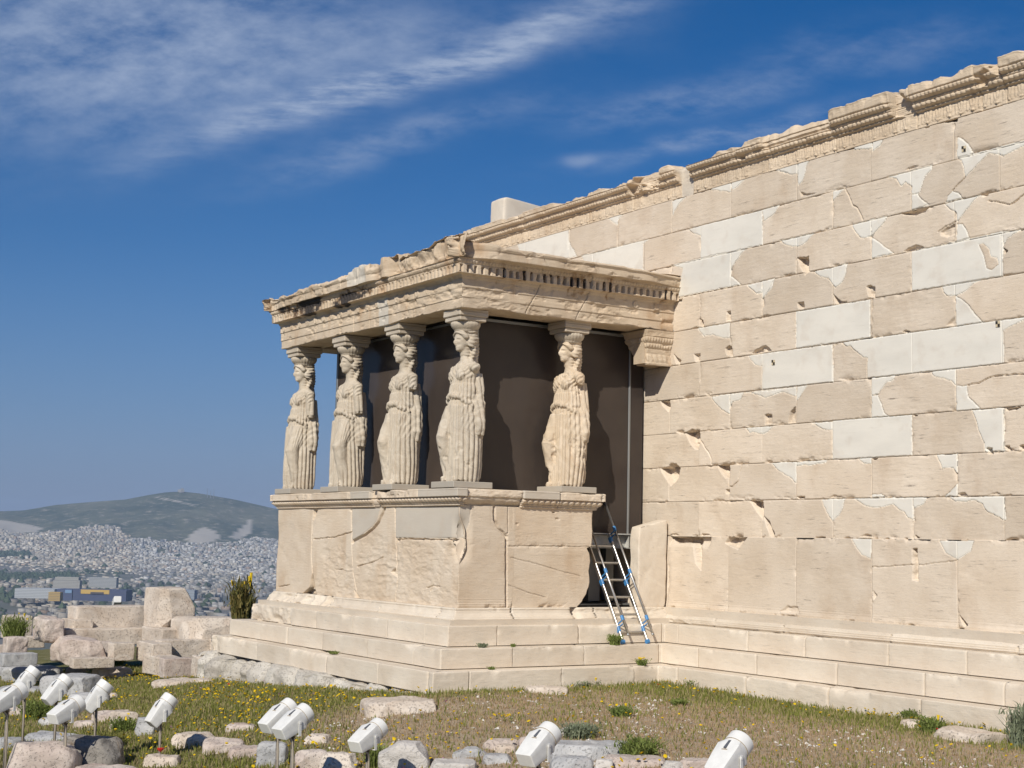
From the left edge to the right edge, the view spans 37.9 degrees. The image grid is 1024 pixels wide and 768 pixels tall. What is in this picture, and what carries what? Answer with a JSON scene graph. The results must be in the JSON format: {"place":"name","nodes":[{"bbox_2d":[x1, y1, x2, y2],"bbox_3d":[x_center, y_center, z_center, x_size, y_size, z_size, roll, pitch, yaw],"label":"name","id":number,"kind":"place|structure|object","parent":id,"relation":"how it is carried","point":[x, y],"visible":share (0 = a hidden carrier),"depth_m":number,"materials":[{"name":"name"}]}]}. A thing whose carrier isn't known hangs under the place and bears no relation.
{"place":"outdoors","nodes":[
{"label":"outdoors","id":0,"kind":"place"},
{"bbox_2d":[0,558,275,649],"bbox_3d":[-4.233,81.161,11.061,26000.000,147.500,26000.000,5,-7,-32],"label":"city plain","id":1,"kind":"structure","parent":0,"point":[13,609],"depth_m":4872.37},
{"bbox_2d":[14,587,62,598],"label":"warehouse","id":2,"kind":"structure","parent":1,"relation":"on","point":[36,593],"depth_m":3029.95,"materials":[{"name":"white concrete"}]},
{"bbox_2d":[48,592,62,600],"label":"warehouse","id":3,"kind":"structure","parent":1,"relation":"on","point":[55,596],"depth_m":2910.62,"materials":[{"name":"yellow concrete"}]},
{"bbox_2d":[57,588,72,600],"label":"warehouse","id":4,"kind":"structure","parent":1,"relation":"on","point":[67,594],"depth_m":2980.06,"materials":[{"name":"paint"}]},
{"bbox_2d":[53,580,81,588],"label":"warehouse","id":5,"kind":"structure","parent":1,"relation":"on","point":[74,584],"depth_m":3388.70,"materials":[{"name":"white concrete"}]},
{"bbox_2d":[73,588,132,601],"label":"warehouse","id":6,"kind":"structure","parent":1,"relation":"on","point":[81,594],"depth_m":2970.21,"materials":[{"name":"paint"}]},
{"bbox_2d":[89,577,118,587],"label":"warehouse","id":7,"kind":"structure","parent":1,"relation":"on","point":[105,582],"depth_m":3429.00,"materials":[{"name":"white concrete"}]},
{"bbox_2d":[0,549,275,620],"bbox_3d":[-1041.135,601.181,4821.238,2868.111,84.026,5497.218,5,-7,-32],"label":"city trees","id":8,"kind":"object","parent":1,"relation":"on","point":[5,596],"visible":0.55,"depth_m":4645.86,"materials":[{"name":"plant"}]},
{"bbox_2d":[0,524,277,618],"bbox_3d":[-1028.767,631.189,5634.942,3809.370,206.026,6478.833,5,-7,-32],"label":"city houses","id":9,"kind":"structure","parent":1,"relation":"on","point":[129,556],"depth_m":6010.01,"materials":[{"name":"white concrete"}]},
{"bbox_2d":[0,492,278,553],"bbox_3d":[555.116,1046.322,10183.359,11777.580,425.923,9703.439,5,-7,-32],"label":"hills","id":10,"kind":"structure","parent":0,"point":[185,517],"depth_m":8345.41,"materials":[{"name":"green plant"}]},
{"bbox_2d":[0,646,1023,767],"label":"ground","id":11,"kind":"structure","parent":0,"point":[43,657],"depth_m":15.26,"materials":[{"name":"green plant"}]},
{"bbox_2d":[0,737,25,749],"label":"rock","id":12,"kind":"object","parent":11,"relation":"on","point":[13,740],"visible":0.27,"depth_m":16.95,"materials":[{"name":"grey stone"}]},
{"bbox_2d":[0,681,28,767],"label":"floodlight","id":13,"kind":"object","parent":11,"relation":"on","point":[13,695],"visible":1,"depth_m":14.24,"materials":[{"name":"white metal"}]},
{"bbox_2d":[2,636,28,652],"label":"footing block","id":14,"kind":"structure","parent":11,"relation":"on","point":[12,644],"depth_m":25.50,"materials":[{"name":"beige stone"}]},
{"bbox_2d":[1,614,32,637],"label":"footing block","id":15,"kind":"structure","parent":11,"relation":"on","point":[31,627],"depth_m":27.62,"materials":[{"name":"stone"}]},
{"bbox_2d":[0,612,34,636],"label":"shrub","id":16,"kind":"object","parent":11,"relation":"on","point":[15,627],"visible":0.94,"depth_m":25.92,"materials":[{"name":"green plant"}]},
{"bbox_2d":[0,652,37,666],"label":"footing block","id":17,"kind":"structure","parent":11,"relation":"on","point":[18,659],"depth_m":25.05,"materials":[{"name":"grey stone"}]},
{"bbox_2d":[15,665,41,740],"bbox_3d":[-5.084,3.476,15.567,0.304,1.073,0.189,6,-8,-37],"label":"floodlight","id":18,"kind":"object","parent":11,"relation":"on","point":[29,676],"visible":0.69,"depth_m":15.56,"materials":[{"name":"beige metal"}]},
{"bbox_2d":[1,664,62,681],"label":"rock","id":19,"kind":"object","parent":11,"relation":"on","point":[10,673],"visible":0.45,"depth_m":26.58,"materials":[{"name":"grey stone"}]},
{"bbox_2d":[15,695,53,721],"bbox_3d":[-6.398,4.398,20.233,0.945,0.325,0.836,5,-7,-32],"label":"weed","id":20,"kind":"object","parent":11,"relation":"on","point":[35,709],"visible":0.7,"depth_m":20.11,"materials":[{"name":"green plant"}]},
{"bbox_2d":[26,636,43,647],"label":"footing block","id":21,"kind":"structure","parent":11,"relation":"on","point":[32,643],"depth_m":27.10,"materials":[{"name":"stone"}]},
{"bbox_2d":[6,740,82,767],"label":"rock","id":22,"kind":"object","parent":11,"relation":"on","point":[42,754],"visible":0.95,"depth_m":14.24,"materials":[{"name":"beige stone"}]},
{"bbox_2d":[24,730,76,740],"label":"rock","id":23,"kind":"object","parent":11,"relation":"on","point":[40,735],"visible":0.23,"depth_m":17.27,"materials":[{"name":"grey stone"}]},
{"bbox_2d":[40,673,73,740],"bbox_3d":[-4.634,3.449,15.171,0.315,0.995,0.189,7,-8,-41],"label":"floodlight","id":24,"kind":"object","parent":11,"relation":"on","point":[58,688],"visible":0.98,"depth_m":15.14,"materials":[{"name":"beige metal"}]},
{"bbox_2d":[47,695,85,746],"bbox_3d":[-4.303,3.446,14.372,0.203,0.880,0.371,-3,-7,36],"label":"floodlight","id":25,"kind":"object","parent":11,"relation":"on","point":[63,712],"visible":1,"depth_m":14.34,"materials":[{"name":"beige metal"}]},
{"bbox_2d":[39,673,100,696],"bbox_3d":[-6.891,4.822,23.458,0.909,0.526,0.674,0,-6,13],"label":"rock","id":26,"kind":"object","parent":11,"relation":"on","point":[84,682],"visible":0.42,"depth_m":23.22,"materials":[{"name":"grey stone"}]},
{"bbox_2d":[50,635,105,665],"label":"footing block","id":27,"kind":"structure","parent":11,"relation":"on","point":[63,649],"depth_m":25.68,"materials":[{"name":"beige stone"}]},
{"bbox_2d":[33,615,64,642],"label":"footing block","id":28,"kind":"structure","parent":27,"relation":"on","point":[48,629],"depth_m":26.32,"materials":[{"name":"beige stone"}]},
{"bbox_2d":[64,627,141,643],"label":"footing block","id":29,"kind":"structure","parent":27,"relation":"on","point":[124,634],"depth_m":27.08,"materials":[{"name":"stone"}]},
{"bbox_2d":[62,618,92,627],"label":"footing block","id":30,"kind":"structure","parent":29,"relation":"on","point":[78,623],"depth_m":27.14,"materials":[{"name":"stone"}]},
{"bbox_2d":[67,605,143,626],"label":"footing block","id":31,"kind":"structure","parent":29,"relation":"on","point":[116,615],"depth_m":27.58,"materials":[{"name":"stone"}]},
{"bbox_2d":[73,720,93,728],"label":"rock","id":32,"kind":"object","parent":11,"relation":"on","point":[78,723],"visible":0.31,"depth_m":18.66,"materials":[{"name":"beige stone"}]},
{"bbox_2d":[69,657,114,668],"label":"footing block","id":33,"kind":"structure","parent":11,"relation":"on","point":[88,662],"depth_m":25.19,"materials":[{"name":"stone"}]},
{"bbox_2d":[62,734,124,764],"bbox_3d":[-4.164,3.742,14.793,0.636,0.515,0.440,1,-6,3],"label":"rock","id":34,"kind":"object","parent":11,"relation":"on","point":[107,750],"visible":0.7,"depth_m":14.64,"materials":[{"name":"grey stone"}]},
{"bbox_2d":[85,678,113,735],"bbox_3d":[-4.168,3.436,14.974,0.304,0.946,0.194,5,-7,-28],"label":"floodlight","id":35,"kind":"object","parent":11,"relation":"on","point":[99,693],"visible":0.93,"depth_m":14.94,"materials":[{"name":"beige metal"}]},
{"bbox_2d":[91,710,113,721],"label":"rock","id":36,"kind":"object","parent":11,"relation":"on","point":[102,714],"visible":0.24,"depth_m":18.99,"materials":[{"name":"beige stone"}]},
{"bbox_2d":[75,763,135,767],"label":"rock","id":37,"kind":"object","parent":11,"relation":"on","point":[94,765],"visible":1,"depth_m":14.17,"materials":[{"name":"beige stone"}]},
{"bbox_2d":[92,666,132,678],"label":"rock","id":38,"kind":"object","parent":11,"relation":"on","point":[120,671],"visible":0.38,"depth_m":25.91,"materials":[{"name":"stone"}]},
{"bbox_2d":[84,728,142,742],"bbox_3d":[-4.341,3.861,16.296,0.560,0.200,0.531,0,-6,14],"label":"weed","id":39,"kind":"object","parent":11,"relation":"on","point":[119,735],"visible":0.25,"depth_m":16.30,"materials":[{"name":"green plant"}]},
{"bbox_2d":[104,713,136,732],"bbox_3d":[-4.536,3.987,17.517,0.581,0.226,0.466,0,-6,15],"label":"weed","id":40,"kind":"object","parent":11,"relation":"on","point":[121,724],"visible":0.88,"depth_m":17.47,"materials":[{"name":"green plant"}]},
{"bbox_2d":[108,642,134,660],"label":"footing block","id":41,"kind":"structure","parent":11,"relation":"on","point":[120,651],"depth_m":25.61,"materials":[{"name":"stone"}]},
{"bbox_2d":[109,709,138,730],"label":"rock","id":42,"kind":"object","parent":11,"relation":"on","point":[121,714],"visible":0.36,"depth_m":17.87,"materials":[{"name":"stone"}]},
{"bbox_2d":[133,717,158,735],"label":"rock","id":43,"kind":"object","parent":11,"relation":"on","point":[142,726],"visible":0.3,"depth_m":16.97,"materials":[{"name":"grey stone"}]},
{"bbox_2d":[142,626,176,640],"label":"footing block","id":44,"kind":"structure","parent":11,"relation":"on","point":[152,633],"depth_m":26.62,"materials":[{"name":"stone"}]},
{"bbox_2d":[143,586,194,627],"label":"footing block","id":45,"kind":"structure","parent":44,"relation":"on","point":[164,606],"depth_m":27.12,"materials":[{"name":"stone"}]},
{"bbox_2d":[142,654,177,675],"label":"footing block","id":46,"kind":"structure","parent":11,"relation":"on","point":[150,664],"depth_m":25.28,"materials":[{"name":"stone"}]},
{"bbox_2d":[136,640,171,660],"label":"footing block","id":47,"kind":"structure","parent":46,"relation":"on","point":[150,647],"depth_m":25.49,"materials":[{"name":"stone"}]},
{"bbox_2d":[144,692,177,753],"bbox_3d":[-3.522,3.490,14.984,0.318,0.776,0.198,6,-8,-37],"label":"floodlight","id":48,"kind":"object","parent":11,"relation":"on","point":[162,708],"visible":0.98,"depth_m":14.94,"materials":[{"name":"beige metal"}]},
{"bbox_2d":[143,753,181,767],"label":"rock","id":49,"kind":"object","parent":11,"relation":"on","point":[157,759],"visible":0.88,"depth_m":14.67,"materials":[{"name":"stone"}]},
{"bbox_2d":[159,657,191,677],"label":"footing block","id":50,"kind":"structure","parent":11,"relation":"on","point":[174,666],"depth_m":24.73,"materials":[{"name":"beige stone"}]},
{"bbox_2d":[151,677,212,688],"bbox_3d":[-5.112,4.699,23.191,0.986,0.254,0.596,3,-6,-20],"label":"rock","id":51,"kind":"object","parent":11,"relation":"on","point":[163,682],"visible":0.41,"depth_m":23.05,"materials":[{"name":"stone"}]},
{"bbox_2d":[155,639,209,657],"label":"footing block","id":52,"kind":"structure","parent":11,"relation":"on","point":[185,647],"depth_m":25.86,"materials":[{"name":"stone"}]},
{"bbox_2d":[171,616,231,638],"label":"footing block","id":53,"kind":"structure","parent":52,"relation":"on","point":[197,627],"depth_m":26.31,"materials":[{"name":"stone"}]},
{"bbox_2d":[171,731,214,748],"bbox_3d":[-3.333,3.808,15.678,0.486,0.292,0.326,1,-6,5],"label":"rock","id":54,"kind":"object","parent":11,"relation":"on","point":[193,738],"visible":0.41,"depth_m":15.56,"materials":[{"name":"stone"}]},
{"bbox_2d":[191,655,201,677],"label":"footing block","id":55,"kind":"structure","parent":11,"relation":"on","point":[194,664],"depth_m":24.48,"materials":[{"name":"stone"}]},
{"bbox_2d":[202,737,244,754],"bbox_3d":[-2.954,3.772,15.272,0.440,0.289,0.297,2,-6,-9],"label":"rock","id":56,"kind":"object","parent":11,"relation":"on","point":[216,743],"visible":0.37,"depth_m":15.17,"materials":[{"name":"beige stone"}]},
{"bbox_2d":[225,722,256,731],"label":"rock","id":57,"kind":"object","parent":11,"relation":"on","point":[242,725],"visible":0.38,"depth_m":16.28,"materials":[{"name":"beige stone"}]},
{"bbox_2d":[222,572,260,618],"bbox_3d":[-4.679,3.697,25.738,0.748,0.889,0.678,2,-6,-7],"label":"shrub","id":58,"kind":"object","parent":11,"relation":"on","point":[241,602],"visible":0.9,"depth_m":25.65,"materials":[{"name":"green plant"}]},
{"bbox_2d":[228,745,257,761],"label":"rock","id":59,"kind":"object","parent":11,"relation":"on","point":[248,750],"visible":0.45,"depth_m":14.78,"materials":[{"name":"beige stone"}]},
{"bbox_2d":[256,741,288,767],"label":"rock","id":60,"kind":"object","parent":11,"relation":"on","point":[266,751],"visible":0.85,"depth_m":14.28,"materials":[{"name":"grey stone"}]},
{"bbox_2d":[258,698,296,767],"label":"floodlight","id":61,"kind":"object","parent":11,"relation":"on","point":[270,718],"visible":0.61,"depth_m":12.83,"materials":[{"name":"beige metal"}]},
{"bbox_2d":[272,703,313,767],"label":"floodlight","id":62,"kind":"object","parent":11,"relation":"on","point":[292,723],"visible":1,"depth_m":12.33,"materials":[{"name":"beige metal"}]},
{"bbox_2d":[295,749,326,767],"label":"rock","id":63,"kind":"object","parent":11,"relation":"on","point":[310,758],"visible":0.75,"depth_m":13.97,"materials":[{"name":"beige stone"}]},
{"bbox_2d":[304,733,332,743],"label":"rock","id":64,"kind":"object","parent":11,"relation":"on","point":[315,737],"visible":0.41,"depth_m":15.28,"materials":[{"name":"stone"}]},
{"bbox_2d":[318,751,357,767],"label":"rock","id":65,"kind":"object","parent":11,"relation":"on","point":[331,759],"visible":1,"depth_m":13.70,"materials":[{"name":"stone"}]},
{"bbox_2d":[347,718,387,767],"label":"floodlight","id":66,"kind":"object","parent":11,"relation":"on","point":[367,737],"visible":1,"depth_m":12.83,"materials":[{"name":"beige metal"}]},
{"bbox_2d":[363,743,387,767],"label":"weed","id":67,"kind":"object","parent":11,"relation":"on","point":[373,756],"visible":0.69,"depth_m":13.75,"materials":[{"name":"green plant"}]},
{"bbox_2d":[360,696,435,717],"bbox_3d":[-1.279,3.681,16.759,0.820,0.304,0.619,2,-6,-11],"label":"rock","id":68,"kind":"object","parent":11,"relation":"on","point":[382,706],"visible":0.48,"depth_m":16.56,"materials":[{"name":"stone"}]},
{"bbox_2d":[378,740,429,767],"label":"rock","id":69,"kind":"object","parent":11,"relation":"on","point":[409,753],"visible":0.99,"depth_m":13.52,"materials":[{"name":"stone"}]},
{"bbox_2d":[430,758,476,767],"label":"rock","id":70,"kind":"object","parent":11,"relation":"on","point":[453,763],"visible":1,"depth_m":13.28,"materials":[{"name":"stone"}]},
{"bbox_2d":[452,746,486,758],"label":"rock","id":71,"kind":"object","parent":11,"relation":"on","point":[465,752],"visible":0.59,"depth_m":13.87,"materials":[{"name":"grey stone"}]},
{"bbox_2d":[482,753,511,764],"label":"rock","id":72,"kind":"object","parent":11,"relation":"on","point":[492,758],"visible":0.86,"depth_m":13.47,"materials":[{"name":"grey stone"}]},
{"bbox_2d":[482,738,517,749],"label":"rock","id":73,"kind":"object","parent":11,"relation":"on","point":[492,743],"visible":0.3,"depth_m":14.15,"materials":[{"name":"beige stone"}]},
{"bbox_2d":[495,743,517,753],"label":"rock","id":74,"kind":"object","parent":11,"relation":"on","point":[502,748],"visible":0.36,"depth_m":13.89,"materials":[{"name":"stone"}]},
{"bbox_2d":[1,661,1017,767],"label":"wildflowers","id":75,"kind":"object","parent":11,"relation":"on","point":[394,738],"visible":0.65,"depth_m":17.24,"materials":[{"name":"yellow plant"}]},
{"bbox_2d":[515,721,561,767],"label":"floodlight","id":76,"kind":"object","parent":11,"relation":"on","point":[536,748],"visible":1,"depth_m":11.23,"materials":[{"name":"beige metal"}]},
{"bbox_2d":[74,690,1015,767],"bbox_3d":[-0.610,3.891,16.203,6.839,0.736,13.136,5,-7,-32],"label":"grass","id":77,"kind":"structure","parent":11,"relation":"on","point":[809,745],"depth_m":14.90,"materials":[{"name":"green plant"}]},
{"bbox_2d":[525,685,568,694],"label":"rock","id":78,"kind":"object","parent":11,"relation":"on","point":[545,689],"visible":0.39,"depth_m":18.36,"materials":[{"name":"stone"}]},
{"bbox_2d":[549,755,593,767],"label":"rock","id":79,"kind":"object","parent":11,"relation":"on","point":[566,761],"visible":1,"depth_m":12.87,"materials":[{"name":"grey stone"}]},
{"bbox_2d":[559,720,606,739],"bbox_3d":[0.610,3.343,14.456,0.687,0.175,0.568,0,-6,9],"label":"weed","id":80,"kind":"object","parent":11,"relation":"on","point":[573,731],"visible":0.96,"depth_m":14.35,"materials":[{"name":"green plant"}]},
{"bbox_2d":[546,740,626,760],"bbox_3d":[0.731,3.400,13.558,0.844,0.290,0.556,3,-6,-14],"label":"rock","id":81,"kind":"object","parent":11,"relation":"on","point":[593,750],"visible":0.34,"depth_m":13.36,"materials":[{"name":"grey stone"}]},
{"bbox_2d":[594,758,613,767],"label":"rock","id":82,"kind":"object","parent":11,"relation":"on","point":[603,763],"visible":0.99,"depth_m":12.78,"materials":[{"name":"stone"}]},
{"bbox_2d":[194,591,1023,731],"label":"stepped base","id":83,"kind":"object","parent":11,"relation":"on","point":[974,677],"visible":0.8,"depth_m":19.28,"materials":[{"name":"stone"}]},
{"bbox_2d":[262,233,680,607],"bbox_3d":[-0.898,0.799,22.868,3.886,4.922,6.488,5,-7,-32],"label":"statue porch","id":84,"kind":"object","parent":83,"relation":"on","point":[468,548],"visible":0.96,"depth_m":20.61,"materials":[{"name":"stone"}]},
{"bbox_2d":[275,346,322,493],"bbox_3d":[-3.430,0.605,24.311,0.621,2.386,0.708,5,-7,-32],"label":"woman statue","id":85,"kind":"object","parent":84,"relation":"on","point":[301,446],"visible":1,"depth_m":24.10,"materials":[{"name":"stone"}]},
{"bbox_2d":[320,335,372,492],"bbox_3d":[-2.503,0.472,22.872,0.614,2.386,0.707,5,-7,-32],"label":"woman statue","id":86,"kind":"object","parent":84,"relation":"on","point":[348,443],"visible":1,"depth_m":22.66,"materials":[{"name":"stone"}]},
{"bbox_2d":[372,322,428,490],"bbox_3d":[-1.569,0.337,21.417,0.614,2.386,0.702,5,-7,-32],"label":"woman statue","id":87,"kind":"object","parent":84,"relation":"on","point":[399,439],"visible":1,"depth_m":21.24,"materials":[{"name":"stone"}]},
{"bbox_2d":[431,309,491,488],"bbox_3d":[-0.650,0.205,19.986,0.616,2.386,0.720,5,-7,-32],"label":"woman statue","id":88,"kind":"object","parent":84,"relation":"on","point":[460,433],"visible":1,"depth_m":19.81,"materials":[{"name":"stone"}]},
{"bbox_2d":[335,319,642,604],"bbox_3d":[-0.464,1.303,22.924,2.920,3.965,4.460,5,-7,-32],"label":"glass enclosure","id":89,"kind":"object","parent":84,"relation":"on","point":[522,367],"visible":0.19,"depth_m":21.49,"materials":[{"name":"brown glass"}]},
{"bbox_2d":[537,320,596,493],"bbox_3d":[0.782,0.333,20.890,0.618,2.386,0.714,5,-7,-32],"label":"woman statue","id":90,"kind":"object","parent":84,"relation":"on","point":[566,435],"visible":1,"depth_m":20.72,"materials":[{"name":"stone"}]},
{"bbox_2d":[605,633,623,644],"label":"weed","id":91,"kind":"object","parent":83,"relation":"on","point":[613,639],"visible":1,"depth_m":20.04,"materials":[{"name":"green plant"}]},
{"bbox_2d":[588,502,653,643],"bbox_3d":[1.449,2.607,20.845,0.518,1.967,1.122,5,-7,-32],"label":"ladder","id":92,"kind":"object","parent":83,"relation":"on","point":[614,596],"visible":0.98,"depth_m":20.74,"materials":[{"name":"metal"}]},
{"bbox_2d":[629,520,666,606],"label":"upright slab","id":93,"kind":"structure","parent":83,"relation":"on","point":[648,543],"depth_m":21.11,"materials":[{"name":"stone"}]},
{"bbox_2d":[463,50,1023,633],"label":"temple wall","id":94,"kind":"structure","parent":83,"relation":"on","point":[855,272],"depth_m":18.67,"materials":[{"name":"stone"}]},
{"bbox_2d":[491,197,540,221],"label":"roof block","id":95,"kind":"structure","parent":94,"relation":"on","point":[505,208],"depth_m":26.94,"materials":[{"name":"stone"}]},
{"bbox_2d":[606,703,637,716],"bbox_3d":[1.192,3.528,16.130,0.428,0.154,0.488,5,-7,-32],"label":"weed","id":96,"kind":"object","parent":11,"relation":"on","point":[620,710],"visible":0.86,"depth_m":16.08,"materials":[{"name":"green plant"}]},
{"bbox_2d":[604,754,665,767],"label":"rock","id":97,"kind":"object","parent":11,"relation":"on","point":[650,760],"visible":0.69,"depth_m":12.90,"materials":[{"name":"beige stone"}]},
{"bbox_2d":[605,733,669,754],"bbox_3d":[1.148,3.227,13.319,0.700,0.234,0.696,5,-7,-32],"label":"weed","id":98,"kind":"object","parent":11,"relation":"on","point":[638,745],"visible":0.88,"depth_m":13.23,"materials":[{"name":"green plant"}]},
{"bbox_2d":[661,760,682,767],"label":"rock","id":99,"kind":"object","parent":11,"relation":"on","point":[672,764],"visible":1,"depth_m":12.68,"materials":[{"name":"stone"}]},
{"bbox_2d":[663,697,691,705],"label":"weed","id":100,"kind":"object","parent":11,"relation":"on","point":[676,701],"visible":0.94,"depth_m":17.45,"materials":[{"name":"green plant"}]},
{"bbox_2d":[680,757,708,767],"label":"rock","id":101,"kind":"object","parent":11,"relation":"on","point":[693,762],"visible":0.62,"depth_m":12.68,"materials":[{"name":"beige stone"}]},
{"bbox_2d":[704,730,753,767],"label":"floodlight","id":102,"kind":"object","parent":11,"relation":"on","point":[733,749],"visible":1,"depth_m":10.45,"materials":[{"name":"beige metal"}]},
{"bbox_2d":[898,708,921,718],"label":"weed","id":103,"kind":"object","parent":11,"relation":"on","point":[906,713],"visible":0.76,"depth_m":16.19,"materials":[{"name":"green plant"}]},
{"bbox_2d":[908,715,947,733],"bbox_3d":[4.247,3.472,15.248,0.486,0.200,0.437,1,-6,-1],"label":"weed","id":104,"kind":"object","parent":11,"relation":"on","point":[931,723],"visible":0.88,"depth_m":15.18,"materials":[{"name":"green plant"}]},
{"bbox_2d":[933,725,1010,743],"bbox_3d":[4.538,3.547,14.807,0.585,0.254,0.818,5,-7,-32],"label":"rock","id":105,"kind":"object","parent":11,"relation":"on","point":[961,733],"visible":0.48,"depth_m":14.60,"materials":[{"name":"stone"}]},
{"bbox_2d":[998,700,1023,746],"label":"weed","id":106,"kind":"object","parent":11,"relation":"on","point":[1015,723],"visible":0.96,"depth_m":14.23,"materials":[{"name":"green plant"}]},
{"bbox_2d":[0,0,1023,510],"label":"sky","id":107,"kind":"structure","parent":0,"point":[170,169],"materials":[{"name":"blue"}]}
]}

